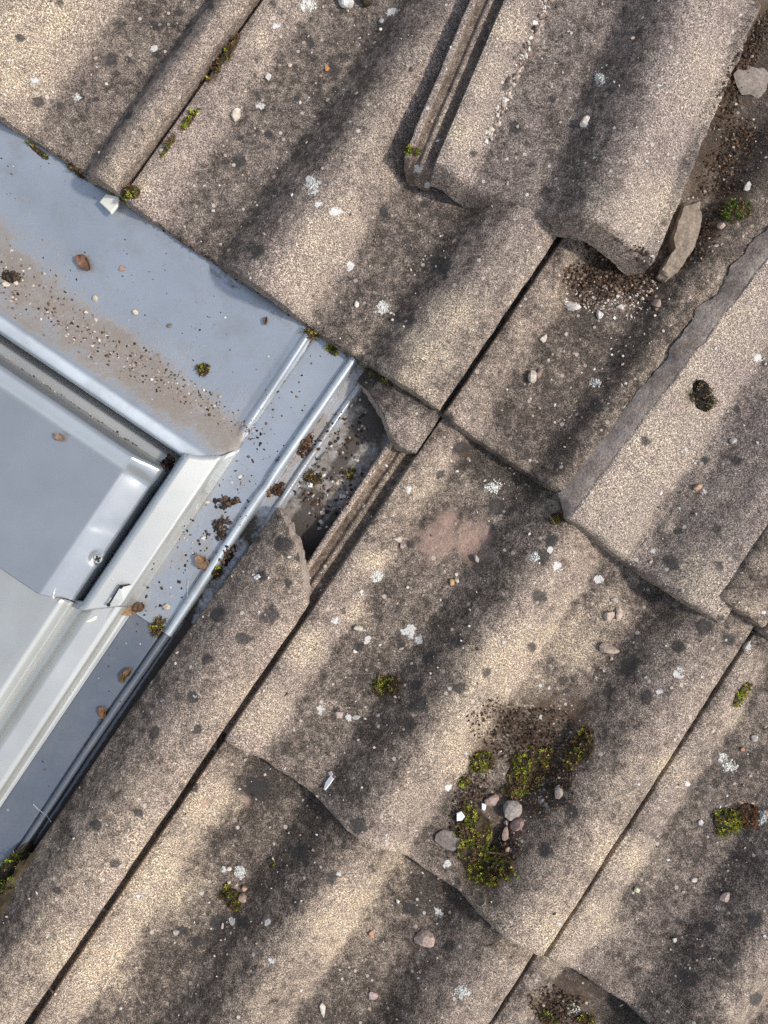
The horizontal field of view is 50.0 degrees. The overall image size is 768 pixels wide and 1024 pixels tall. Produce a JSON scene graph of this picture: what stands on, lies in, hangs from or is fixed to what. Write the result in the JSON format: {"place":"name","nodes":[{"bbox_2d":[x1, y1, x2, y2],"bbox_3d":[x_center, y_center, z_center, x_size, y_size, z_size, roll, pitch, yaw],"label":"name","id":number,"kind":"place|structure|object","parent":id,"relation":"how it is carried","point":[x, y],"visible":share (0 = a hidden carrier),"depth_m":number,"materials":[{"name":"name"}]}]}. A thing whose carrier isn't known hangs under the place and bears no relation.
{"place":"outdoors","nodes":[
{"label":"outdoors","id":0,"kind":"place"},
{"label":"roof deck","id":1,"kind":"structure","parent":0,"visible":0},
{"bbox_2d":[0,334,239,806],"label":"roof window","id":2,"kind":"structure","parent":1,"relation":"attached to","point":[96,516],"depth_m":0.65,"materials":[{"name":"silver metal"}]},
{"bbox_2d":[54,433,65,441],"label":"dead leaf","id":3,"kind":"object","parent":2,"relation":"on","point":[59,437],"visible":1,"depth_m":0.64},
{"bbox_2d":[5,357,143,450],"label":"dirt","id":4,"kind":"structure","parent":2,"relation":"on","point":[89,413],"depth_m":0.67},
{"bbox_2d":[160,453,175,471],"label":"litter clump","id":5,"kind":"object","parent":2,"relation":"on","point":[168,461],"visible":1,"depth_m":0.67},
{"bbox_2d":[0,121,388,867],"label":"window flashing","id":6,"kind":"object","parent":1,"relation":"attached to","point":[66,215],"depth_m":0.66,"materials":[{"name":"metal"}]},
{"bbox_2d":[2,281,9,286],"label":"pebble","id":7,"kind":"object","parent":6,"relation":"on","point":[5,284],"visible":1,"depth_m":0.66,"materials":[{"name":"stone"}]},
{"bbox_2d":[0,270,21,282],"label":"litter clump","id":8,"kind":"object","parent":6,"relation":"on","point":[10,277],"visible":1,"depth_m":0.66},
{"bbox_2d":[0,842,35,915],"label":"moss clump","id":9,"kind":"object","parent":6,"relation":"on","point":[15,866],"visible":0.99,"depth_m":0.66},
{"bbox_2d":[24,139,87,181],"bbox_3d":[-0.261,-0.281,0.655,0.060,0.013,0.010,33,60,-1],"label":"moss clump","id":10,"kind":"object","parent":6,"relation":"on","point":[43,155],"visible":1,"depth_m":0.66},
{"bbox_2d":[75,254,90,269],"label":"dead leaf","id":11,"kind":"object","parent":6,"relation":"on","point":[82,261],"visible":1,"depth_m":0.66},
{"bbox_2d":[98,706,105,718],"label":"dead leaf","id":12,"kind":"object","parent":6,"relation":"on","point":[102,712],"visible":1,"depth_m":0.66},
{"bbox_2d":[99,194,119,213],"bbox_3d":[-0.215,-0.245,0.651,0.015,0.012,0.012,45,61,6],"label":"plastic chip","id":13,"kind":"object","parent":6,"relation":"on","point":[109,203],"visible":1,"depth_m":0.65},
{"bbox_2d":[119,265,125,271],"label":"pebble","id":14,"kind":"object","parent":6,"relation":"on","point":[122,268],"visible":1,"depth_m":0.66,"materials":[{"name":"stone"}]},
{"bbox_2d":[120,672,125,683],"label":"dead leaf","id":15,"kind":"object","parent":6,"relation":"on","point":[122,678],"visible":1,"depth_m":0.66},
{"bbox_2d":[123,668,130,677],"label":"dead leaf","id":16,"kind":"object","parent":6,"relation":"on","point":[127,672],"visible":1,"depth_m":0.66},
{"bbox_2d":[121,605,135,615],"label":"dead leaf","id":17,"kind":"object","parent":6,"relation":"on","point":[128,611],"visible":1,"depth_m":0.66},
{"bbox_2d":[0,0,261,199],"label":"roof tile","id":18,"kind":"object","parent":6,"relation":"on","point":[201,33],"visible":1,"depth_m":0.65,"materials":[{"name":"concrete"}]},
{"bbox_2d":[121,183,141,200],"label":"moss clump","id":19,"kind":"object","parent":18,"relation":"on","point":[132,191],"visible":1,"depth_m":0.63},
{"bbox_2d":[0,249,263,444],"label":"grit","id":20,"kind":"object","parent":6,"relation":"on","point":[97,338],"visible":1,"depth_m":0.66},
{"bbox_2d":[0,142,275,403],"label":"dirt specks","id":21,"kind":"object","parent":6,"relation":"on","point":[122,275],"visible":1,"depth_m":0.66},
{"bbox_2d":[133,603,144,612],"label":"dead leaf","id":22,"kind":"object","parent":6,"relation":"on","point":[138,607],"visible":1,"depth_m":0.66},
{"bbox_2d":[0,508,310,1023],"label":"roof tile","id":23,"kind":"object","parent":6,"relation":"on","point":[178,733],"visible":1,"depth_m":0.63,"materials":[{"name":"concrete"}]},
{"bbox_2d":[147,615,165,637],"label":"moss clump","id":24,"kind":"object","parent":6,"relation":"on","point":[156,627],"visible":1,"depth_m":0.66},
{"bbox_2d":[163,603,169,609],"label":"pebble","id":25,"kind":"object","parent":6,"relation":"on","point":[166,606],"visible":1,"depth_m":0.66,"materials":[{"name":"stone"}]},
{"bbox_2d":[51,149,340,347],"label":"dirt","id":26,"kind":"structure","parent":6,"relation":"on","point":[181,239],"depth_m":0.65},
{"bbox_2d":[194,362,209,377],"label":"moss clump","id":27,"kind":"object","parent":6,"relation":"on","point":[203,368],"visible":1,"depth_m":0.66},
{"bbox_2d":[195,555,209,570],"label":"dead leaf","id":28,"kind":"object","parent":6,"relation":"on","point":[201,562],"visible":1,"depth_m":0.66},
{"bbox_2d":[211,565,224,578],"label":"moss clump","id":29,"kind":"object","parent":6,"relation":"on","point":[217,571],"visible":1,"depth_m":0.67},
{"bbox_2d":[211,514,232,541],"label":"litter clump","id":30,"kind":"object","parent":6,"relation":"on","point":[217,527],"visible":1,"depth_m":0.66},
{"bbox_2d":[213,495,240,509],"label":"litter clump","id":31,"kind":"object","parent":6,"relation":"on","point":[225,501],"visible":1,"depth_m":0.66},
{"bbox_2d":[218,544,236,566],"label":"litter clump","id":32,"kind":"object","parent":6,"relation":"on","point":[227,559],"visible":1,"depth_m":0.67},
{"bbox_2d":[136,355,320,631],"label":"dirt specks","id":33,"kind":"object","parent":6,"relation":"on","point":[205,531],"visible":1,"depth_m":0.66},
{"bbox_2d":[266,481,285,497],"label":"litter clump","id":34,"kind":"object","parent":6,"relation":"on","point":[275,488],"visible":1,"depth_m":0.67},
{"bbox_2d":[296,431,313,457],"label":"litter clump","id":35,"kind":"object","parent":6,"relation":"on","point":[306,442],"visible":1,"depth_m":0.66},
{"bbox_2d":[302,327,318,339],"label":"moss clump","id":36,"kind":"object","parent":6,"relation":"on","point":[310,332],"visible":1,"depth_m":0.65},
{"bbox_2d":[302,469,324,486],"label":"moss clump","id":37,"kind":"object","parent":6,"relation":"on","point":[311,477],"visible":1,"depth_m":0.67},
{"bbox_2d":[106,0,556,410],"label":"roof tile","id":38,"kind":"object","parent":6,"relation":"on","point":[467,311],"visible":0.78,"depth_m":0.64,"materials":[{"name":"concrete"}]},
{"bbox_2d":[159,107,199,157],"bbox_3d":[-0.158,-0.295,0.638,0.008,0.025,0.046,36,60,1],"label":"moss clump","id":39,"kind":"object","parent":38,"relation":"on","point":[188,119],"visible":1,"depth_m":0.64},
{"bbox_2d":[205,33,239,82],"bbox_3d":[-0.125,-0.359,0.647,0.016,0.030,0.057,28,60,-3],"label":"moss clump","id":40,"kind":"object","parent":38,"relation":"on","point":[227,54],"visible":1,"depth_m":0.64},
{"bbox_2d":[231,108,239,121],"bbox_3d":[-0.117,-0.315,0.652,0.007,0.004,0.011,10,100,-29],"label":"pebble","id":41,"kind":"object","parent":38,"relation":"on","point":[235,114],"visible":1,"depth_m":0.65,"materials":[{"name":"stone"}]},
{"bbox_2d":[338,0,353,8],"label":"pebble","id":42,"kind":"object","parent":38,"relation":"on","point":[347,4],"visible":1,"depth_m":0.66,"materials":[{"name":"stone"}]},
{"bbox_2d":[360,0,372,7],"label":"pebble","id":43,"kind":"object","parent":38,"relation":"on","point":[366,3],"visible":1,"depth_m":0.66,"materials":[{"name":"stone"}]},
{"bbox_2d":[404,0,760,274],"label":"roof tile","id":44,"kind":"object","parent":38,"relation":"on","point":[678,74],"visible":1,"depth_m":0.62,"materials":[{"name":"concrete"}]},
{"bbox_2d":[404,144,422,156],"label":"moss clump","id":45,"kind":"object","parent":44,"relation":"on","point":[411,150],"visible":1,"depth_m":0.62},
{"bbox_2d":[484,0,554,143],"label":"grit","id":46,"kind":"object","parent":44,"relation":"on","point":[524,57],"visible":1,"depth_m":0.63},
{"bbox_2d":[580,115,589,126],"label":"pebble","id":47,"kind":"object","parent":44,"relation":"on","point":[584,120],"visible":1,"depth_m":0.62,"materials":[{"name":"stone"}]},
{"bbox_2d":[293,398,370,529],"bbox_3d":[-0.042,-0.040,0.660,0.064,0.022,0.110,0,90,0],"label":"debris","id":48,"kind":"object","parent":6,"relation":"on","point":[317,500],"visible":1,"depth_m":0.67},
{"bbox_2d":[325,343,338,355],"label":"moss clump","id":49,"kind":"object","parent":6,"relation":"on","point":[330,349],"visible":1,"depth_m":0.66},
{"bbox_2d":[344,467,358,481],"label":"moss clump","id":50,"kind":"object","parent":6,"relation":"on","point":[350,473],"visible":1,"depth_m":0.67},
{"bbox_2d":[364,368,391,386],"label":"moss clump","id":51,"kind":"object","parent":6,"relation":"on","point":[377,376],"visible":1,"depth_m":0.64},
{"bbox_2d":[25,731,532,1023],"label":"roof tile","id":52,"kind":"object","parent":1,"relation":"on","point":[473,977],"visible":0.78,"depth_m":0.65,"materials":[{"name":"concrete"}]},
{"bbox_2d":[217,883,241,911],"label":"moss clump","id":53,"kind":"object","parent":52,"relation":"on","point":[229,895],"visible":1,"depth_m":0.66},
{"bbox_2d":[238,893,246,902],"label":"pebble","id":54,"kind":"object","parent":52,"relation":"on","point":[242,897],"visible":1,"depth_m":0.66,"materials":[{"name":"stone"}]},
{"bbox_2d":[270,859,274,869],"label":"moss clump","id":55,"kind":"object","parent":52,"relation":"on","point":[272,865],"visible":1,"depth_m":0.66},
{"bbox_2d":[320,1002,325,1017],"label":"pebble","id":56,"kind":"object","parent":52,"relation":"on","point":[322,1008],"visible":1,"depth_m":0.66,"materials":[{"name":"stone"}]},
{"bbox_2d":[369,992,377,999],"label":"pebble","id":57,"kind":"object","parent":52,"relation":"on","point":[373,995],"visible":1,"depth_m":0.66,"materials":[{"name":"stone"}]},
{"bbox_2d":[0,1,767,1023],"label":"grit","id":58,"kind":"object","parent":52,"relation":"on","point":[448,495],"visible":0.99,"depth_m":0.65,"materials":[{"name":"gravel"}]},
{"bbox_2d":[414,929,434,947],"bbox_3d":[0.033,0.341,0.659,0.017,0.008,0.012,15,77,22],"label":"pebble","id":59,"kind":"object","parent":52,"relation":"on","point":[424,937],"visible":1,"depth_m":0.66,"materials":[{"name":"stone"}]},
{"bbox_2d":[223,418,754,955],"bbox_3d":[0.110,0.073,0.656,0.322,0.070,0.438,34,90,0],"label":"roof tile","id":60,"kind":"object","parent":52,"relation":"on","point":[665,666],"visible":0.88,"depth_m":0.65,"materials":[{"name":"concrete"}]},
{"bbox_2d":[324,776,333,789],"bbox_3d":[-0.043,0.212,0.646,0.009,0.001,0.011,-15,58,25],"label":"plastic chip","id":61,"kind":"object","parent":60,"relation":"on","point":[328,782],"visible":1,"depth_m":0.65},
{"bbox_2d":[335,712,342,717],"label":"pebble","id":62,"kind":"object","parent":60,"relation":"on","point":[339,714],"visible":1,"depth_m":0.65,"materials":[{"name":"stone"}]},
{"bbox_2d":[354,625,362,630],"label":"pebble","id":63,"kind":"object","parent":60,"relation":"on","point":[358,628],"visible":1,"depth_m":0.65,"materials":[{"name":"stone"}]},
{"bbox_2d":[371,673,400,697],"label":"moss clump","id":64,"kind":"object","parent":60,"relation":"on","point":[381,686],"visible":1,"depth_m":0.65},
{"bbox_2d":[393,536,401,542],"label":"pebble","id":65,"kind":"object","parent":60,"relation":"on","point":[398,539],"visible":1,"depth_m":0.65,"materials":[{"name":"stone"}]},
{"bbox_2d":[357,279,530,454],"bbox_3d":[0.040,-0.133,0.660,0.074,0.051,0.173,34,90,0],"label":"roof tile","id":66,"kind":"object","parent":60,"relation":"on","point":[409,420],"visible":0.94,"depth_m":0.64,"materials":[{"name":"concrete"}]},
{"bbox_2d":[435,829,460,850],"bbox_3d":[0.051,0.259,0.649,0.021,0.007,0.013,38,60,2],"label":"pebble","id":67,"kind":"object","parent":60,"relation":"on","point":[446,839],"visible":1,"depth_m":0.65,"materials":[{"name":"stone"}]},
{"bbox_2d":[456,811,464,820],"bbox_3d":[0.060,0.239,0.647,0.007,0.002,0.008,-1,88,3],"label":"plastic chip","id":68,"kind":"object","parent":60,"relation":"on","point":[460,816],"visible":1,"depth_m":0.65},
{"bbox_2d":[458,776,471,789],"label":"moss clump","id":69,"kind":"object","parent":60,"relation":"on","point":[466,780],"visible":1,"depth_m":0.65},
{"bbox_2d":[473,889,485,905],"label":"dead leaf","id":70,"kind":"object","parent":60,"relation":"on","point":[479,898],"visible":1,"depth_m":0.63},
{"bbox_2d":[469,750,494,774],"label":"moss clump","id":71,"kind":"object","parent":60,"relation":"on","point":[480,761],"visible":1,"depth_m":0.65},
{"bbox_2d":[452,800,518,887],"bbox_3d":[0.078,0.260,0.640,0.051,0.027,0.065,0,90,0],"label":"moss clump","id":72,"kind":"object","parent":60,"relation":"on","point":[479,862],"visible":1,"depth_m":0.65,"materials":[{"name":"plant"}]},
{"bbox_2d":[487,851,509,857],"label":"twig","id":73,"kind":"object","parent":72,"relation":"on","point":[499,853],"visible":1,"depth_m":0.64,"materials":[{"name":"wood"}]},
{"bbox_2d":[484,794,498,805],"bbox_3d":[0.086,0.229,0.651,0.011,0.009,0.008,-24,75,-26],"label":"pebble","id":74,"kind":"object","parent":60,"relation":"on","point":[492,800],"visible":1,"depth_m":0.65,"materials":[{"name":"stone"}]},
{"bbox_2d":[502,826,508,840],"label":"pebble","id":75,"kind":"object","parent":60,"relation":"on","point":[505,834],"visible":1,"depth_m":0.65,"materials":[{"name":"stone"}]},
{"bbox_2d":[447,698,576,861],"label":"soil","id":76,"kind":"structure","parent":60,"relation":"on","point":[532,736],"depth_m":0.65,"materials":[{"name":"soil"}]},
{"bbox_2d":[555,786,562,798],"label":"pebble","id":77,"kind":"object","parent":76,"relation":"on","point":[558,792],"visible":1,"depth_m":0.64,"materials":[{"name":"stone"}]},
{"bbox_2d":[503,800,521,820],"bbox_3d":[0.102,0.235,0.649,0.016,0.013,0.016,29,87,12],"label":"pebble","id":78,"kind":"object","parent":60,"relation":"on","point":[512,810],"visible":1,"depth_m":0.65,"materials":[{"name":"stone"}]},
{"bbox_2d":[510,818,523,830],"bbox_3d":[0.104,0.245,0.645,0.013,0.006,0.009,-36,49,7],"label":"pebble","id":79,"kind":"object","parent":60,"relation":"on","point":[516,824],"visible":1,"depth_m":0.64,"materials":[{"name":"stone"}]},
{"bbox_2d":[496,743,555,800],"bbox_3d":[0.113,0.207,0.652,0.049,0.012,0.046,0,90,0],"label":"moss clump","id":80,"kind":"object","parent":60,"relation":"on","point":[524,771],"visible":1,"depth_m":0.65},
{"bbox_2d":[548,511,564,524],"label":"moss clump","id":81,"kind":"object","parent":60,"relation":"on","point":[556,518],"visible":1,"depth_m":0.64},
{"bbox_2d":[560,723,595,772],"bbox_3d":[0.152,0.185,0.643,0.026,0.020,0.037,0,90,0],"label":"moss clump","id":82,"kind":"object","parent":60,"relation":"on","point":[580,750],"visible":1,"depth_m":0.64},
{"bbox_2d":[440,0,767,627],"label":"roof tile","id":83,"kind":"object","parent":60,"relation":"on","point":[549,461],"visible":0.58,"depth_m":0.65,"materials":[{"name":"concrete"}]},
{"bbox_2d":[528,370,536,382],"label":"pebble","id":84,"kind":"object","parent":83,"relation":"on","point":[532,375],"visible":1,"depth_m":0.65,"materials":[{"name":"stone"}]},
{"bbox_2d":[537,369,540,378],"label":"pebble","id":85,"kind":"object","parent":83,"relation":"on","point":[538,373],"visible":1,"depth_m":0.65,"materials":[{"name":"stone"}]},
{"bbox_2d":[539,334,546,342],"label":"pebble","id":86,"kind":"object","parent":83,"relation":"on","point":[542,338],"visible":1,"depth_m":0.65,"materials":[{"name":"stone"}]},
{"bbox_2d":[565,301,580,310],"bbox_3d":[0.150,-0.164,0.655,0.014,0.004,0.007,0,97,1],"label":"pebble","id":87,"kind":"object","parent":83,"relation":"on","point":[569,305],"visible":1,"depth_m":0.65,"materials":[{"name":"stone"}]},
{"bbox_2d":[596,310,603,318],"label":"pebble","id":88,"kind":"object","parent":83,"relation":"on","point":[599,314],"visible":1,"depth_m":0.65,"materials":[{"name":"stone"}]},
{"bbox_2d":[561,276,657,319],"bbox_3d":[0.179,-0.171,0.653,0.078,0.012,0.036,0,90,0],"label":"grit","id":89,"kind":"object","parent":83,"relation":"on","point":[602,308],"visible":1,"depth_m":0.66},
{"bbox_2d":[562,236,661,308],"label":"soil","id":90,"kind":"structure","parent":83,"relation":"on","point":[605,280],"depth_m":0.66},
{"bbox_2d":[616,304,623,309],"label":"pebble","id":91,"kind":"object","parent":83,"relation":"on","point":[620,307],"visible":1,"depth_m":0.66,"materials":[{"name":"stone"}]},
{"bbox_2d":[652,299,660,306],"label":"pebble","id":92,"kind":"object","parent":83,"relation":"on","point":[656,303],"visible":1,"depth_m":0.65,"materials":[{"name":"stone"}]},
{"bbox_2d":[656,199,701,282],"bbox_3d":[0.235,-0.215,0.654,0.036,0.022,0.067,0,90,2],"label":"tile shard","id":93,"kind":"object","parent":83,"relation":"on","point":[682,240],"visible":1,"depth_m":0.65,"materials":[{"name":"concrete"}]},
{"bbox_2d":[717,222,724,229],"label":"pebble","id":94,"kind":"object","parent":83,"relation":"on","point":[720,226],"visible":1,"depth_m":0.65,"materials":[{"name":"stone"}]},
{"bbox_2d":[685,10,767,268],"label":"soil","id":95,"kind":"structure","parent":83,"relation":"on","point":[745,138],"depth_m":0.67,"materials":[{"name":"soil"}]},
{"bbox_2d":[710,197,753,224],"bbox_3d":[0.276,-0.237,0.650,0.032,0.018,0.024,0,90,0],"label":"moss clump","id":96,"kind":"object","parent":83,"relation":"on","point":[732,210],"visible":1,"depth_m":0.65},
{"bbox_2d":[744,181,750,190],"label":"pebble","id":97,"kind":"object","parent":83,"relation":"on","point":[747,186],"visible":1,"depth_m":0.65,"materials":[{"name":"stone"}]},
{"bbox_2d":[733,66,767,97],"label":"stone","id":98,"kind":"object","parent":83,"relation":"on","point":[754,83],"visible":1,"depth_m":0.67,"materials":[{"name":"stone"}]},
{"bbox_2d":[599,642,618,653],"bbox_3d":[0.179,0.110,0.658,0.010,0.010,0.014,-37,80,-29],"label":"pebble","id":99,"kind":"object","parent":60,"relation":"on","point":[607,648],"visible":1,"depth_m":0.66,"materials":[{"name":"stone"}]},
{"bbox_2d":[603,611,614,620],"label":"pebble","id":100,"kind":"object","parent":60,"relation":"on","point":[609,616],"visible":1,"depth_m":0.66,"materials":[{"name":"stone"}]},
{"bbox_2d":[616,607,622,619],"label":"pebble","id":101,"kind":"object","parent":60,"relation":"on","point":[619,612],"visible":1,"depth_m":0.66,"materials":[{"name":"stone"}]},
{"bbox_2d":[558,229,767,623],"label":"roof tile","id":102,"kind":"object","parent":60,"relation":"on","point":[734,366],"visible":0.98,"depth_m":0.64,"materials":[{"name":"concrete"}]},
{"bbox_2d":[693,484,702,490],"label":"pebble","id":103,"kind":"object","parent":102,"relation":"on","point":[697,487],"visible":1,"depth_m":0.65,"materials":[{"name":"stone"}]},
{"bbox_2d":[689,379,718,411],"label":"moss clump","id":104,"kind":"object","parent":102,"relation":"on","point":[702,395],"visible":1,"depth_m":0.64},
{"bbox_2d":[729,438,736,443],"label":"pebble","id":105,"kind":"object","parent":102,"relation":"on","point":[732,440],"visible":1,"depth_m":0.65,"materials":[{"name":"stone"}]},
{"bbox_2d":[489,953,646,1023],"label":"roof tile","id":106,"kind":"object","parent":1,"relation":"on","point":[514,1008],"visible":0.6,"depth_m":0.66,"materials":[{"name":"concrete"}]},
{"bbox_2d":[527,984,584,1023],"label":"soil","id":107,"kind":"structure","parent":106,"relation":"in","point":[557,1009],"depth_m":0.66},
{"bbox_2d":[539,1009,596,1023],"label":"moss clump","id":108,"kind":"object","parent":106,"relation":"on","point":[584,1018],"visible":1,"depth_m":0.66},
{"bbox_2d":[545,629,767,1023],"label":"roof tile","id":109,"kind":"object","parent":106,"relation":"on","point":[611,906],"visible":0.77,"depth_m":0.65,"materials":[{"name":"concrete"}]},
{"bbox_2d":[720,892,729,901],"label":"pebble","id":110,"kind":"object","parent":109,"relation":"on","point":[724,897],"visible":1,"depth_m":0.64,"materials":[{"name":"stone"}]},
{"bbox_2d":[712,808,743,838],"bbox_3d":[0.275,0.248,0.655,0.027,0.009,0.026,0,90,0],"label":"moss clump","id":111,"kind":"object","parent":109,"relation":"on","point":[725,821],"visible":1,"depth_m":0.66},
{"bbox_2d":[732,680,752,707],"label":"moss clump","id":112,"kind":"object","parent":109,"relation":"on","point":[742,693],"visible":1,"depth_m":0.65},
{"bbox_2d":[734,803,759,829],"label":"moss clump","id":113,"kind":"object","parent":109,"relation":"on","point":[749,812],"visible":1,"depth_m":0.66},
{"bbox_2d":[751,735,757,741],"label":"pebble","id":114,"kind":"object","parent":109,"relation":"on","point":[754,738],"visible":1,"depth_m":0.66,"materials":[{"name":"stone"}]},
{"bbox_2d":[753,623,767,638],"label":"roof tile","id":115,"kind":"object","parent":109,"relation":"on","point":[763,631],"visible":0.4,"depth_m":0.64,"materials":[{"name":"concrete"}]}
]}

